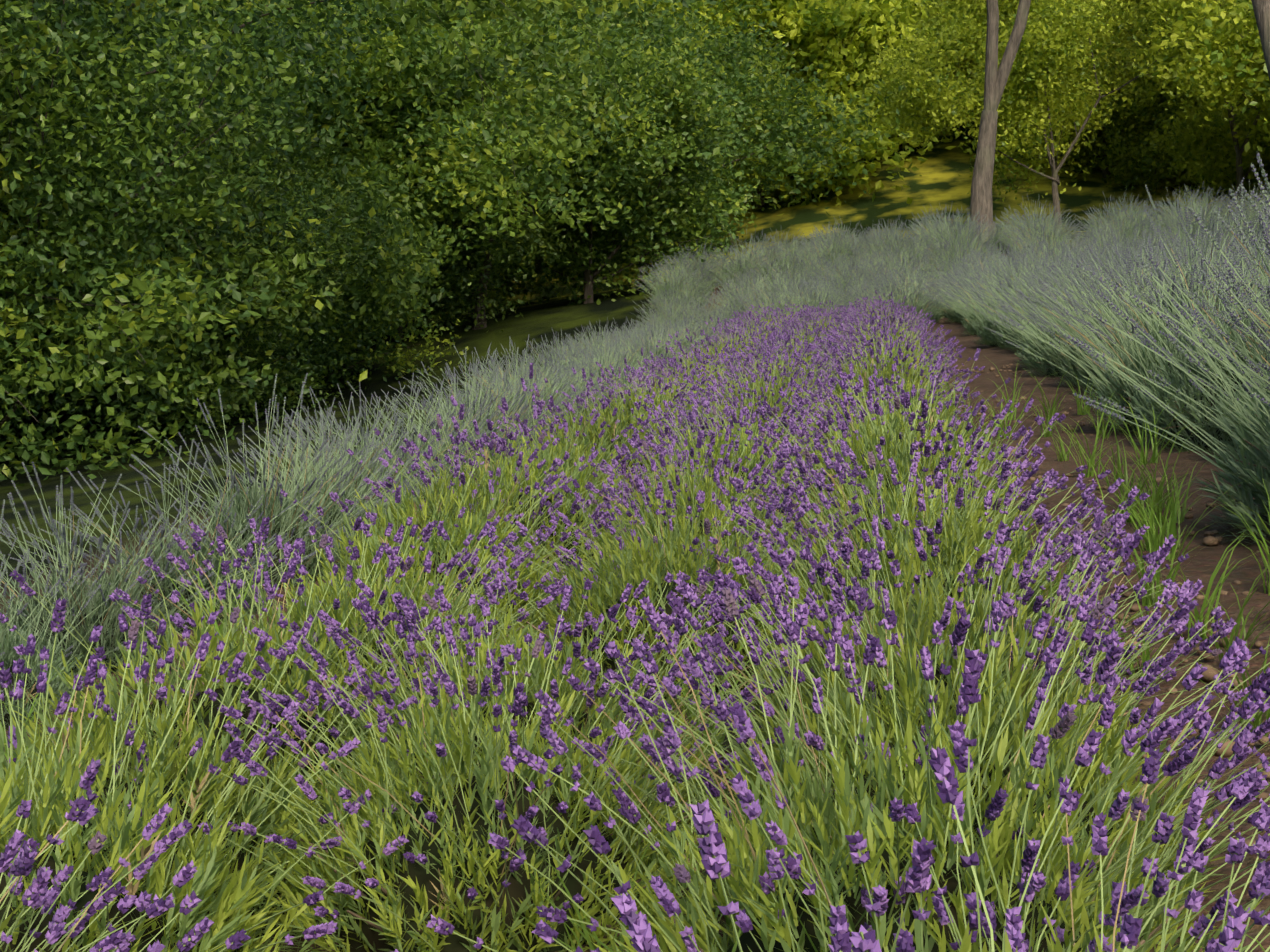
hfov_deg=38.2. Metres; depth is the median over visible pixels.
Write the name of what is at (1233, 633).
grass tuft
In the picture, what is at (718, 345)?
dark lavender
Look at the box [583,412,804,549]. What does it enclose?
dark lavender
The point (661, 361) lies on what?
dark lavender
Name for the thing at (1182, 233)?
pale lavandin bank
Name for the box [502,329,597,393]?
pale lavandin
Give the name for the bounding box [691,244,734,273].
pale lavandin bank
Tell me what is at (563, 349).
pale lavandin
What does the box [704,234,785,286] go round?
pale lavandin bank
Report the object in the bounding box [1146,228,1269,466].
pale lavandin
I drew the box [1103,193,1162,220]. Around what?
pale lavandin bank
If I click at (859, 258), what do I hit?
pale lavandin bank
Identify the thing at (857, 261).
pale lavandin bank
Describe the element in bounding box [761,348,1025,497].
dark lavender
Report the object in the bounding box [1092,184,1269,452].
pale lavandin
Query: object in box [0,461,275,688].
pale lavandin
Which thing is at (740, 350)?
dark lavender
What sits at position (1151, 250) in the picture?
pale lavandin
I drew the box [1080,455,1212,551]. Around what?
grass tuft
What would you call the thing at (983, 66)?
tree
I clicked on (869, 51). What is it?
bush
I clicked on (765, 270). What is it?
pale lavandin bank
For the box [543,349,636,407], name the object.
pale lavandin
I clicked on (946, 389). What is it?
grass tuft
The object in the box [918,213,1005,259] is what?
pale lavandin
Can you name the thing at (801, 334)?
dark lavender
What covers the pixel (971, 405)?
grass tuft
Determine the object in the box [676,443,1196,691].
dark lavender
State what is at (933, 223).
pale lavandin bank
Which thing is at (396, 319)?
bush
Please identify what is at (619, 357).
pale lavandin
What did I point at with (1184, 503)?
grass tuft
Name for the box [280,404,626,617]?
dark lavender
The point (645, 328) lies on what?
pale lavandin
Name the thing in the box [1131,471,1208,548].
grass tuft
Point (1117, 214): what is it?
pale lavandin bank
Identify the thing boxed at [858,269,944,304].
pale lavandin
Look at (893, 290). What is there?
pale lavandin
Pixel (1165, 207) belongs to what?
pale lavandin
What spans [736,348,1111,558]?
dark lavender
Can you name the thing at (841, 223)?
pale lavandin bank
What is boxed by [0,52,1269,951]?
ground
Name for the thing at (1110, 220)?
pale lavandin bank
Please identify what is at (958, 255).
pale lavandin
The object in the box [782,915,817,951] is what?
grass tuft
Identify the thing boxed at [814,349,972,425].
dark lavender
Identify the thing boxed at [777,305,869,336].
dark lavender
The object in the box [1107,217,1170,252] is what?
pale lavandin
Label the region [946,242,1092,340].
pale lavandin
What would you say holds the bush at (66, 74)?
on the ground
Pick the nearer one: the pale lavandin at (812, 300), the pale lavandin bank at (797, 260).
the pale lavandin at (812, 300)
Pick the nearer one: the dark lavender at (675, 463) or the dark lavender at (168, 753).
the dark lavender at (168, 753)
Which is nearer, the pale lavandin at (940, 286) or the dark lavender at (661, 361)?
the dark lavender at (661, 361)
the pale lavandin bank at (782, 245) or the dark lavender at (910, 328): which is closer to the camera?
the dark lavender at (910, 328)
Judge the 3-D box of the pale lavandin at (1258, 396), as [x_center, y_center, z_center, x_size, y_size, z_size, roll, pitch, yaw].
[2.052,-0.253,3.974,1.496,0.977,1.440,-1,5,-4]
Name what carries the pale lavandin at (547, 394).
on the ground
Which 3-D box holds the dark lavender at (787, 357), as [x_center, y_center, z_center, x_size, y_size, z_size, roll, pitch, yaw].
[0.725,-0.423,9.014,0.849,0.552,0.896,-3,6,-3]
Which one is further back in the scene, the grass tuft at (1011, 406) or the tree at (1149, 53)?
the tree at (1149, 53)
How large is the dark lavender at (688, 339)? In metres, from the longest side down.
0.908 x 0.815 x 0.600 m
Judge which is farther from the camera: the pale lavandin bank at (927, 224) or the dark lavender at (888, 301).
the pale lavandin bank at (927, 224)
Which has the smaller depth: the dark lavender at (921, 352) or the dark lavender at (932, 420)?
the dark lavender at (932, 420)
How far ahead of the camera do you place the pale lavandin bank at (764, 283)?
28.76 m
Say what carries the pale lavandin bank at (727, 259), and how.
on the ground
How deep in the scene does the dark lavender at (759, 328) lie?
14.49 m
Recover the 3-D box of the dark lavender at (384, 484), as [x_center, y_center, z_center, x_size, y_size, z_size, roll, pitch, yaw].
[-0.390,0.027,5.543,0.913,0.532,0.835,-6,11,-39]
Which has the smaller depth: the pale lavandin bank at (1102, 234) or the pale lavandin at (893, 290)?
the pale lavandin at (893, 290)
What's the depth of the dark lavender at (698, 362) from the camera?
10.56 m
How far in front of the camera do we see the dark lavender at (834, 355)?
9.94 m
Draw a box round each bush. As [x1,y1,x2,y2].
[0,0,222,465]
[0,0,350,463]
[0,0,436,482]
[0,73,399,453]
[0,105,310,448]
[1,0,419,449]
[2,365,72,447]
[29,76,413,450]
[76,0,441,228]
[108,12,468,424]
[148,1,489,366]
[246,127,478,405]
[273,96,544,372]
[358,98,583,349]
[405,24,627,318]
[440,18,785,309]
[465,0,904,291]
[559,0,924,182]
[639,0,985,215]
[641,0,923,218]
[832,41,909,161]
[882,0,983,144]
[945,0,1172,181]
[954,0,1190,164]
[1064,26,1238,197]
[1112,50,1197,163]
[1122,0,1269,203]
[1144,57,1267,197]
[1219,47,1269,166]
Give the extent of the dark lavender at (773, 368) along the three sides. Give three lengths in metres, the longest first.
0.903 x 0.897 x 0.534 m
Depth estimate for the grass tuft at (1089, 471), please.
6.47 m
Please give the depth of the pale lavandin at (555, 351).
18.66 m
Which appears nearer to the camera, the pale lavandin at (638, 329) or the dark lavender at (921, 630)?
the dark lavender at (921, 630)
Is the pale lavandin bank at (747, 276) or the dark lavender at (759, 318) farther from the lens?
the pale lavandin bank at (747, 276)
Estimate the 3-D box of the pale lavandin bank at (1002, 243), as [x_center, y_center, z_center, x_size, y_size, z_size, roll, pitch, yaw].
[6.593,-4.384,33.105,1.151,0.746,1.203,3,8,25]
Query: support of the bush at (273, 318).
on the ground
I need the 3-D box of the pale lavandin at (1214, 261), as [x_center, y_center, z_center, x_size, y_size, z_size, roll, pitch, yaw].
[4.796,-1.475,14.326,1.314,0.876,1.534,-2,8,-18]
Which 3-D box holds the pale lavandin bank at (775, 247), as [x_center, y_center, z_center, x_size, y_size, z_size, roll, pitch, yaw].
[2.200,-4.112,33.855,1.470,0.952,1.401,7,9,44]
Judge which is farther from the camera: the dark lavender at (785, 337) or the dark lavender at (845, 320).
the dark lavender at (845, 320)
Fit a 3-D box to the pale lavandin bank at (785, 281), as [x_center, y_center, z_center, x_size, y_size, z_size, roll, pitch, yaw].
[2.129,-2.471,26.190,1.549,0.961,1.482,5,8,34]
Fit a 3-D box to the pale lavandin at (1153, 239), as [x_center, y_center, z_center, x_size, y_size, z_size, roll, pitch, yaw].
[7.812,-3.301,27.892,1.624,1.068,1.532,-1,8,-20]
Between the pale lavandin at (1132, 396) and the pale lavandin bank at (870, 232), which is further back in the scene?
the pale lavandin bank at (870, 232)
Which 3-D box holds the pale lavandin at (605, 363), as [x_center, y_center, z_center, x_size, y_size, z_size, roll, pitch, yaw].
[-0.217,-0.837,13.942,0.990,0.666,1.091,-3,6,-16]
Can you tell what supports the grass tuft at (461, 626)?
on the ground
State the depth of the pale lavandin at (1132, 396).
7.83 m
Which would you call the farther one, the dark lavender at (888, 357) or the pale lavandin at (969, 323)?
the pale lavandin at (969, 323)
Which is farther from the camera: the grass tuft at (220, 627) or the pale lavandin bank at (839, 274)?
the pale lavandin bank at (839, 274)
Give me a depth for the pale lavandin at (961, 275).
25.37 m
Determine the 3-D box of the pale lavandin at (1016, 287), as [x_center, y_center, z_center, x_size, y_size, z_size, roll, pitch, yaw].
[3.490,-1.395,14.598,1.485,0.903,1.458,0,7,-4]
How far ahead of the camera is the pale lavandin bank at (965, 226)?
33.05 m
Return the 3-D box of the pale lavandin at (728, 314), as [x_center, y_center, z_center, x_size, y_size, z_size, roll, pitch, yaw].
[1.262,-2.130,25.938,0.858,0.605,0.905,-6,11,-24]
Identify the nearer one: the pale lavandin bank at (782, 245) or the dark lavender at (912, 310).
the dark lavender at (912, 310)
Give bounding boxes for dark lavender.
[0,517,505,878]
[0,594,444,951]
[0,598,408,951]
[0,758,250,951]
[101,512,596,750]
[195,487,591,696]
[197,583,834,951]
[241,524,814,855]
[279,432,609,640]
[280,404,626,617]
[345,397,637,537]
[364,362,703,590]
[394,648,1269,951]
[420,396,677,523]
[426,574,1269,951]
[449,389,642,505]
[454,430,863,714]
[461,368,683,488]
[497,367,680,469]
[511,454,821,611]
[532,425,820,589]
[541,358,731,444]
[546,378,698,452]
[560,348,724,441]
[571,528,1269,951]
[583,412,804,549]
[585,347,733,411]
[587,363,711,426]
[600,373,861,521]
[611,747,1248,951]
[617,345,753,409]
[620,334,762,396]
[620,336,749,395]
[627,397,840,487]
[631,344,756,389]
[644,339,746,383]
[647,376,835,486]
[651,317,784,378]
[667,366,842,454]
[667,460,1248,818]
[669,319,772,369]
[673,339,854,428]
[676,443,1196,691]
[678,329,764,363]
[681,363,838,436]
[682,312,785,365]
[689,311,795,356]
[690,425,1112,624]
[690,487,1222,750]
[700,318,792,351]
[701,333,855,421]
[703,326,779,349]
[707,332,847,385]
[711,334,856,401]
[712,311,804,340]
[713,305,805,340]
[719,336,845,396]
[723,313,786,347]
[723,316,795,353]
[725,305,793,340]
[729,313,788,345]
[729,326,828,375]
[730,302,816,332]
[736,330,850,371]
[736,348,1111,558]
[738,312,789,332]
[740,302,810,325]
[742,331,864,377]
[748,313,845,359]
[753,390,1061,566]
[757,319,836,347]
[758,326,823,360]
[760,325,836,349]
[761,325,836,368]
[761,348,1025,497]
[765,302,807,320]
[766,310,855,339]
[767,322,828,346]
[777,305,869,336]
[778,315,833,344]
[782,305,848,331]
[782,379,1024,487]
[783,355,1009,466]
[785,318,984,413]
[794,385,1066,514]
[797,300,850,326]
[797,356,1011,451]
[799,320,947,397]
[801,324,969,426]
[802,303,845,321]
[803,302,850,327]
[805,300,847,316]
[805,301,843,320]
[807,301,848,327]
[807,345,996,452]
[810,319,955,373]
[811,326,944,399]
[812,302,850,317]
[813,321,965,396]
[814,315,925,362]
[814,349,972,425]
[815,307,948,351]
[819,334,957,396]
[826,304,929,338]
[827,303,952,359]
[830,313,955,371]
[831,307,962,352]
[831,308,906,341]
[835,291,940,351]
[836,299,930,333]
[838,311,924,343]
[839,290,913,328]
[842,299,927,331]
[843,300,924,330]
[846,294,902,313]
[847,297,909,320]
[849,309,916,334]
[854,297,925,331]
[857,293,911,318]
[861,328,957,396]
[865,294,907,317]
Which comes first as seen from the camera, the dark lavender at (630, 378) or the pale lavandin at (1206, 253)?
the dark lavender at (630, 378)
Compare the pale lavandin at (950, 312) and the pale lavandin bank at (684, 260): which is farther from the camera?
the pale lavandin bank at (684, 260)
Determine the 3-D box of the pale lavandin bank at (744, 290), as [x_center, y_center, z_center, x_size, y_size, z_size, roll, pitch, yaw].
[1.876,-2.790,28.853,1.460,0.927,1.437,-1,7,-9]
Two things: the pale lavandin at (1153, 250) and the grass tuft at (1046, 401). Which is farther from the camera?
the pale lavandin at (1153, 250)
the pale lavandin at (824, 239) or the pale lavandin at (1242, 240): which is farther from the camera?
the pale lavandin at (824, 239)
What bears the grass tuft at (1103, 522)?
on the ground
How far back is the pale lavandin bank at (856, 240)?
32.63 m
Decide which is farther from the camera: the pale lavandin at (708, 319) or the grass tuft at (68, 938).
the pale lavandin at (708, 319)
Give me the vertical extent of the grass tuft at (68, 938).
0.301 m
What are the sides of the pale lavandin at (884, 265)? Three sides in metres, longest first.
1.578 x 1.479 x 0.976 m
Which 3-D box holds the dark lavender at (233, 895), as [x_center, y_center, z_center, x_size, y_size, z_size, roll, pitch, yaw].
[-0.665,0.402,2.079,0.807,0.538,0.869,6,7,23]
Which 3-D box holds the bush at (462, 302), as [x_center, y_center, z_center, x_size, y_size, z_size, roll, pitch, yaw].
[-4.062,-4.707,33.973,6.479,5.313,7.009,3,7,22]
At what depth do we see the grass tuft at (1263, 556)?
4.05 m
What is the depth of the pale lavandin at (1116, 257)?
20.11 m
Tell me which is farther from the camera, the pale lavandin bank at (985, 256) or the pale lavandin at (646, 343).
the pale lavandin bank at (985, 256)
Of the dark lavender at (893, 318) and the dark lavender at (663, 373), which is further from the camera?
the dark lavender at (893, 318)
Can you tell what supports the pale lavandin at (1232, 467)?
on the ground
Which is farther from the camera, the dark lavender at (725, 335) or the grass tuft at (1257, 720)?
the dark lavender at (725, 335)
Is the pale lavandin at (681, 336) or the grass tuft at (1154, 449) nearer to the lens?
the grass tuft at (1154, 449)
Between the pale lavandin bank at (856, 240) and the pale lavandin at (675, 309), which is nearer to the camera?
the pale lavandin at (675, 309)
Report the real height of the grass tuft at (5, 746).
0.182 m
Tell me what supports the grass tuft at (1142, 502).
on the ground
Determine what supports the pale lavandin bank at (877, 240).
on the ground
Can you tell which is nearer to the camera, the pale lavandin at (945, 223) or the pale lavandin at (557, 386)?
the pale lavandin at (557, 386)
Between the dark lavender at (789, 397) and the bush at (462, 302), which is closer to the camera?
the dark lavender at (789, 397)
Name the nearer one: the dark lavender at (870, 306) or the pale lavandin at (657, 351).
the pale lavandin at (657, 351)
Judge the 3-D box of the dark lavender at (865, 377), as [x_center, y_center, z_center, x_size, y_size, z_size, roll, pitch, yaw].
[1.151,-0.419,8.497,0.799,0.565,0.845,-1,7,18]
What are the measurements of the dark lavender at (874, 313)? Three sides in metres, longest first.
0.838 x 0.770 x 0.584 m
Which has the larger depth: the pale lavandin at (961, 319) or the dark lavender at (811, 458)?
the pale lavandin at (961, 319)
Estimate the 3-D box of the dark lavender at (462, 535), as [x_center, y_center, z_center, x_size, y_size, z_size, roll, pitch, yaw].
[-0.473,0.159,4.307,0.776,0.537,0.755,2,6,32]
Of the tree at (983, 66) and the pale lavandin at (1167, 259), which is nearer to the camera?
the pale lavandin at (1167, 259)
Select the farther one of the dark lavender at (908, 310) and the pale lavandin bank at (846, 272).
the pale lavandin bank at (846, 272)
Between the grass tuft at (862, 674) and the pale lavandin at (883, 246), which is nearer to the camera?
the grass tuft at (862, 674)
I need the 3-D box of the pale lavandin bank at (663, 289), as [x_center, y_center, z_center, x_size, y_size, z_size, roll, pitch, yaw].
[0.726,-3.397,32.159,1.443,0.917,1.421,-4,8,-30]
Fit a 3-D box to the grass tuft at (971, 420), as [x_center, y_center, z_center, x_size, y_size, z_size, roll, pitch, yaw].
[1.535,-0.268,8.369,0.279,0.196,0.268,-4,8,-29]
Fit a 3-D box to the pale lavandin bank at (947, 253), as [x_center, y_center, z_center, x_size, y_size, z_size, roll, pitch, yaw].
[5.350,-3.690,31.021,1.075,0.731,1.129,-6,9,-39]
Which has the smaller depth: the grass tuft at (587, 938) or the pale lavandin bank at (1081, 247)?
the grass tuft at (587, 938)
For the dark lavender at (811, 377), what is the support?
on the ground
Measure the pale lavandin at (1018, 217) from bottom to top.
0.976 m
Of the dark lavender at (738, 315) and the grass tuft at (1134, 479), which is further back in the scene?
the dark lavender at (738, 315)
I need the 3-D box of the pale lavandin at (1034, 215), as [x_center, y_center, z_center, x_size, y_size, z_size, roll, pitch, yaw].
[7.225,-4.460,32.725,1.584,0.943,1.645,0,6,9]
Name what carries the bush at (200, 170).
on the ground
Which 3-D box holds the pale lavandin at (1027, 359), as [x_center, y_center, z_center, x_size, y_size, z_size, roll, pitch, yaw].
[3.119,-1.169,13.025,1.337,0.818,1.369,-2,7,-18]
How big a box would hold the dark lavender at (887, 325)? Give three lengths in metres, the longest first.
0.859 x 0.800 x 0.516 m
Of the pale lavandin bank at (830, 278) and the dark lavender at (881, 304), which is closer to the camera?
the dark lavender at (881, 304)
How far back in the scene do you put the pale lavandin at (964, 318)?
21.27 m
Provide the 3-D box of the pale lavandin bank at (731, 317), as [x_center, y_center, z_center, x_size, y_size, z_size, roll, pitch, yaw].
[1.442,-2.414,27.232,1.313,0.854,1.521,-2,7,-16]
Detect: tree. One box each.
[0,0,782,485]
[14,0,595,335]
[101,0,403,279]
[322,0,644,51]
[355,0,744,329]
[358,0,625,315]
[553,0,854,284]
[850,0,1265,227]
[944,1,1098,162]
[970,0,1030,241]
[1090,0,1269,208]
[1120,0,1220,109]
[1251,0,1269,79]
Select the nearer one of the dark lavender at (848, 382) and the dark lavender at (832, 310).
the dark lavender at (848, 382)
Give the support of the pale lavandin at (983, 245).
on the ground
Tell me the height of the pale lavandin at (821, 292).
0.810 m
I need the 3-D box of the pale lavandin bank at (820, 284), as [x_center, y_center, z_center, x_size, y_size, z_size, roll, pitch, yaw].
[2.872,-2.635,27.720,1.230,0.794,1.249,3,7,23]
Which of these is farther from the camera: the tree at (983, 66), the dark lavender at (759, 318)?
the tree at (983, 66)
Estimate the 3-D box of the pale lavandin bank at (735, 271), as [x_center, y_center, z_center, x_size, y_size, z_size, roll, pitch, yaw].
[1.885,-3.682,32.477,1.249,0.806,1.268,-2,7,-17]
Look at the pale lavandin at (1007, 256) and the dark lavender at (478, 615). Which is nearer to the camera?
the dark lavender at (478, 615)
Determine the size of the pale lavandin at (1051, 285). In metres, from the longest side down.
1.462 x 1.452 x 0.916 m
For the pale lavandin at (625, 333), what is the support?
on the ground
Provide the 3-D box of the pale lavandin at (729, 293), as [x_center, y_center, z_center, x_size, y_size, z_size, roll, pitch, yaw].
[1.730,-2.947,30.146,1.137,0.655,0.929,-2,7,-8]
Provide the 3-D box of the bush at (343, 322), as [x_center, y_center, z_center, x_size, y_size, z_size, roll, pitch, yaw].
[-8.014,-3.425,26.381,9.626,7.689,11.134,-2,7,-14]
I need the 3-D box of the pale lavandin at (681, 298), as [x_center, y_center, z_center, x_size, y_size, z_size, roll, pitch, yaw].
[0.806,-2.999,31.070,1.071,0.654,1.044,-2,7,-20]
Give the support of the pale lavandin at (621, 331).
on the ground
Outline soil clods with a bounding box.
[119,364,1269,935]
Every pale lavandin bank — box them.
[631,286,698,330]
[633,259,716,308]
[638,266,703,293]
[643,295,706,330]
[651,245,719,278]
[651,253,718,285]
[652,250,709,279]
[655,251,720,283]
[662,289,741,331]
[666,250,719,271]
[671,242,731,286]
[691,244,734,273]
[691,284,771,326]
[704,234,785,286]
[706,246,773,290]
[706,270,787,313]
[706,274,791,313]
[709,244,751,275]
[720,228,788,268]
[727,240,785,284]
[729,232,784,259]
[729,283,807,326]
[733,269,829,317]
[739,259,805,301]
[742,279,822,321]
[744,268,819,306]
[746,228,808,269]
[748,243,832,295]
[754,271,819,308]
[761,234,807,256]
[765,280,847,311]
[768,234,817,271]
[773,262,824,289]
[777,253,836,279]
[785,241,848,272]
[788,275,851,302]
[798,221,860,257]
[798,256,870,291]
[799,221,850,257]
[800,271,863,297]
[802,228,851,257]
[803,215,871,248]
[808,249,885,282]
[814,227,884,264]
[814,253,890,284]
[815,258,871,289]
[815,260,888,295]
[816,267,891,308]
[831,269,924,308]
[833,247,889,275]
[841,272,908,304]
[846,223,918,257]
[847,220,902,252]
[848,253,934,293]
[849,238,911,267]
[851,267,920,294]
[853,230,923,261]
[854,256,945,323]
[858,219,906,241]
[862,264,926,290]
[866,239,941,275]
[870,229,916,253]
[874,227,934,256]
[880,227,955,278]
[883,264,944,319]
[888,248,972,294]
[894,265,942,299]
[903,216,970,256]
[907,208,955,244]
[908,210,961,234]
[929,207,1005,253]
[930,238,973,274]
[952,247,1010,267]
[956,243,1029,274]
[983,214,1029,253]
[996,211,1052,253]
[1004,206,1088,247]
[1004,241,1052,268]
[1007,240,1051,267]
[1048,229,1101,257]
[1052,237,1120,257]
[1059,218,1133,249]
[1063,215,1138,259]
[1074,198,1155,237]
[1074,222,1154,254]
[1081,229,1140,257]
[1090,214,1164,247]
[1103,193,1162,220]
[1110,201,1172,246]
[1114,199,1171,228]
[1144,214,1232,244]
[1148,186,1212,229]
[1149,217,1215,248]
[1150,199,1228,241]
[1152,221,1198,241]
[1154,209,1214,238]
[1156,187,1238,222]
[1157,192,1232,227]
[1169,221,1225,254]
[1203,192,1243,225]
[1209,202,1268,229]
[1212,217,1268,243]
[1225,181,1268,226]
[1232,191,1268,214]
[1240,192,1268,216]
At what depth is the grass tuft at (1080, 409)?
9.08 m
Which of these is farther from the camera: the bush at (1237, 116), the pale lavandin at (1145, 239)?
the bush at (1237, 116)
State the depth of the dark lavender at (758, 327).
16.41 m
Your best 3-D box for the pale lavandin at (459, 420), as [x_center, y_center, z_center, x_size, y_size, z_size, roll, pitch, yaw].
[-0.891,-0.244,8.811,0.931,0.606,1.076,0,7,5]
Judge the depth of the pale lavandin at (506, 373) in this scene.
15.56 m
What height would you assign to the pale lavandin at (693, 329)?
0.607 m
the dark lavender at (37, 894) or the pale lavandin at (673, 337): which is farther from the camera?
the pale lavandin at (673, 337)
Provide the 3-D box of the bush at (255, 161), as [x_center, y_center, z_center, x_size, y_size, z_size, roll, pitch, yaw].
[-6.132,-2.572,24.828,6.224,5.730,6.355,1,7,10]
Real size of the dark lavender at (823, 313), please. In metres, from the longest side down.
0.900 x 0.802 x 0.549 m
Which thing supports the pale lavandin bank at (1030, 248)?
on the ground
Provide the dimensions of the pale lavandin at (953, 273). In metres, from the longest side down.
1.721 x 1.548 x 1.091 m
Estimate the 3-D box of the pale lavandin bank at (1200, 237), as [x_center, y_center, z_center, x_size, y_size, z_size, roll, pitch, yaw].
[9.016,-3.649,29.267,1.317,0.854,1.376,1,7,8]
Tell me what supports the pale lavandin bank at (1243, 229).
on the ground
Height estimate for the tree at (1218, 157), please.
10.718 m
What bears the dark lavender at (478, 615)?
on the ground
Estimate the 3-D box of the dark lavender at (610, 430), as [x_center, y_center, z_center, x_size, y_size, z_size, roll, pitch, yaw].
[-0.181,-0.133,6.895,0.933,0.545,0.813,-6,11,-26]
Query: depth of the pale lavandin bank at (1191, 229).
29.89 m
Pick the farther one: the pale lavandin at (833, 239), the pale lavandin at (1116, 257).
the pale lavandin at (833, 239)
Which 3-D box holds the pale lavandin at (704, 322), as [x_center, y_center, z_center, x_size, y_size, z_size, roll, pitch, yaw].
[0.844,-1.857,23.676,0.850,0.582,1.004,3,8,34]
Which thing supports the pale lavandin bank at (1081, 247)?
on the ground
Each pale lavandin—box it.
[0,439,351,634]
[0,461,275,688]
[0,499,147,730]
[118,373,437,591]
[190,398,431,554]
[225,392,452,526]
[259,382,474,508]
[294,373,512,499]
[358,359,543,473]
[387,346,567,448]
[401,342,547,421]
[417,376,549,446]
[443,335,593,447]
[446,340,615,426]
[452,350,569,396]
[463,342,565,392]
[481,368,605,416]
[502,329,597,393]
[508,334,600,375]
[523,348,630,415]
[533,333,615,366]
[537,324,657,406]
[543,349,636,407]
[551,323,632,358]
[553,322,636,366]
[556,338,651,388]
[559,317,642,351]
[561,328,621,362]
[561,334,675,390]
[575,336,667,377]
[583,317,651,353]
[592,326,692,379]
[596,311,702,372]
[597,322,661,345]
[605,329,690,362]
[610,322,668,346]
[616,319,676,342]
[617,320,702,364]
[625,321,715,362]
[626,305,680,339]
[629,305,719,359]
[639,315,718,349]
[642,292,709,323]
[643,302,692,326]
[643,303,694,328]
[644,324,708,346]
[647,318,712,347]
[648,288,701,314]
[649,280,713,310]
[659,315,720,347]
[661,273,716,307]
[662,301,740,348]
[667,264,725,299]
[676,310,732,337]
[678,311,730,340]
[680,265,720,291]
[687,305,740,330]
[692,256,726,286]
[698,297,762,320]
[702,303,757,329]
[704,304,744,329]
[709,277,757,306]
[718,270,762,299]
[720,269,764,295]
[728,268,765,288]
[775,283,843,313]
[784,276,847,305]
[794,230,871,275]
[797,226,863,262]
[800,222,855,251]
[804,225,865,254]
[848,243,936,282]
[851,252,930,288]
[851,279,937,311]
[852,224,923,260]
[854,270,940,296]
[856,242,929,277]
[857,271,941,309]
[858,214,929,252]
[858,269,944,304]
[859,242,920,267]
[859,268,926,291]
[859,275,951,325]
[860,242,930,273]
[868,219,915,244]
[868,220,918,245]
[901,201,988,243]
[909,209,997,258]
[910,244,1003,316]
[912,232,1002,278]
[915,205,992,247]
[917,252,1002,322]
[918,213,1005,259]
[918,250,974,294]
[920,222,1003,267]
[925,248,1018,318]
[925,255,1045,334]
[930,243,1063,329]
[934,247,1026,322]
[934,265,1023,323]
[936,241,1035,314]
[939,241,1084,345]
[944,247,1071,310]
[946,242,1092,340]
[951,244,1061,324]
[952,237,1057,321]
[957,251,1091,349]
[960,227,1166,352]
[972,253,1139,367]
[978,244,1165,346]
[982,250,1180,377]
[989,194,1071,236]
[993,241,1168,355]
[996,200,1081,249]
[996,207,1269,435]
[997,216,1085,262]
[1002,207,1091,251]
[1008,217,1091,257]
[1010,225,1232,388]
[1011,220,1240,376]
[1014,231,1105,265]
[1022,231,1103,267]
[1023,228,1267,395]
[1026,178,1269,393]
[1043,216,1269,360]
[1050,234,1160,270]
[1055,233,1171,285]
[1063,153,1269,546]
[1064,237,1181,287]
[1071,243,1145,278]
[1075,190,1155,242]
[1078,204,1134,234]
[1091,226,1237,286]
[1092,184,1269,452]
[1092,207,1163,237]
[1096,243,1242,284]
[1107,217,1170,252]
[1107,226,1179,252]
[1114,225,1189,256]
[1123,241,1213,286]
[1126,236,1234,302]
[1128,220,1265,296]
[1145,187,1213,232]
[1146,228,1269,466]
[1147,232,1267,298]
[1155,182,1247,229]
[1156,199,1240,240]
[1156,233,1213,260]
[1159,233,1266,301]
[1159,248,1269,437]
[1165,209,1230,231]
[1188,211,1259,251]
[1192,217,1269,321]
[1193,201,1267,241]
[1193,232,1262,269]
[1199,218,1267,248]
[1199,223,1268,268]
[1227,181,1269,225]
[1232,186,1268,227]
[1246,195,1265,218]
[1252,283,1269,405]
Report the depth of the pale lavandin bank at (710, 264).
33.72 m
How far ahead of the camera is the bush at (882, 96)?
53.95 m
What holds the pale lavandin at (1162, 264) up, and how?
on the ground
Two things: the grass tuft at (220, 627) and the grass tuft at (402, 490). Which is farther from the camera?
the grass tuft at (402, 490)
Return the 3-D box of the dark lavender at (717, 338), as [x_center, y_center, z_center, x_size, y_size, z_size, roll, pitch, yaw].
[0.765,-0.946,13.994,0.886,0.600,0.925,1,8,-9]
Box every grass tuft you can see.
[0,705,44,769]
[0,893,132,948]
[2,664,220,748]
[3,653,81,772]
[138,532,297,645]
[143,550,271,676]
[195,603,477,729]
[368,562,495,674]
[372,467,425,534]
[409,889,748,951]
[498,838,651,951]
[540,477,617,542]
[544,522,627,576]
[584,785,875,946]
[640,597,777,755]
[696,493,828,566]
[698,447,792,502]
[722,471,826,539]
[751,545,821,624]
[760,629,983,733]
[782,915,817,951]
[940,372,984,413]
[954,387,991,419]
[959,406,1008,462]
[961,399,989,434]
[978,381,1052,438]
[979,397,1013,432]
[987,358,1056,419]
[1010,366,1071,426]
[1020,577,1065,674]
[1031,394,1073,436]
[1034,391,1153,477]
[1038,414,1078,461]
[1040,414,1159,488]
[1060,371,1101,414]
[1071,391,1136,438]
[1080,450,1193,549]
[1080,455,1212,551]
[1088,441,1163,522]
[1094,392,1198,464]
[1096,469,1259,560]
[1098,573,1201,677]
[1102,452,1169,512]
[1109,493,1251,606]
[1114,423,1205,510]
[1116,532,1263,642]
[1121,465,1187,525]
[1123,468,1185,526]
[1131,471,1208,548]
[1135,448,1218,522]
[1161,909,1264,951]
[1180,637,1269,736]
[1184,564,1269,667]
[1215,478,1269,595]
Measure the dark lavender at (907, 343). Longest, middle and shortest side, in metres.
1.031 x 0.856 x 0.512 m
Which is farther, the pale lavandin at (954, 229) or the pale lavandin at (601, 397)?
the pale lavandin at (954, 229)

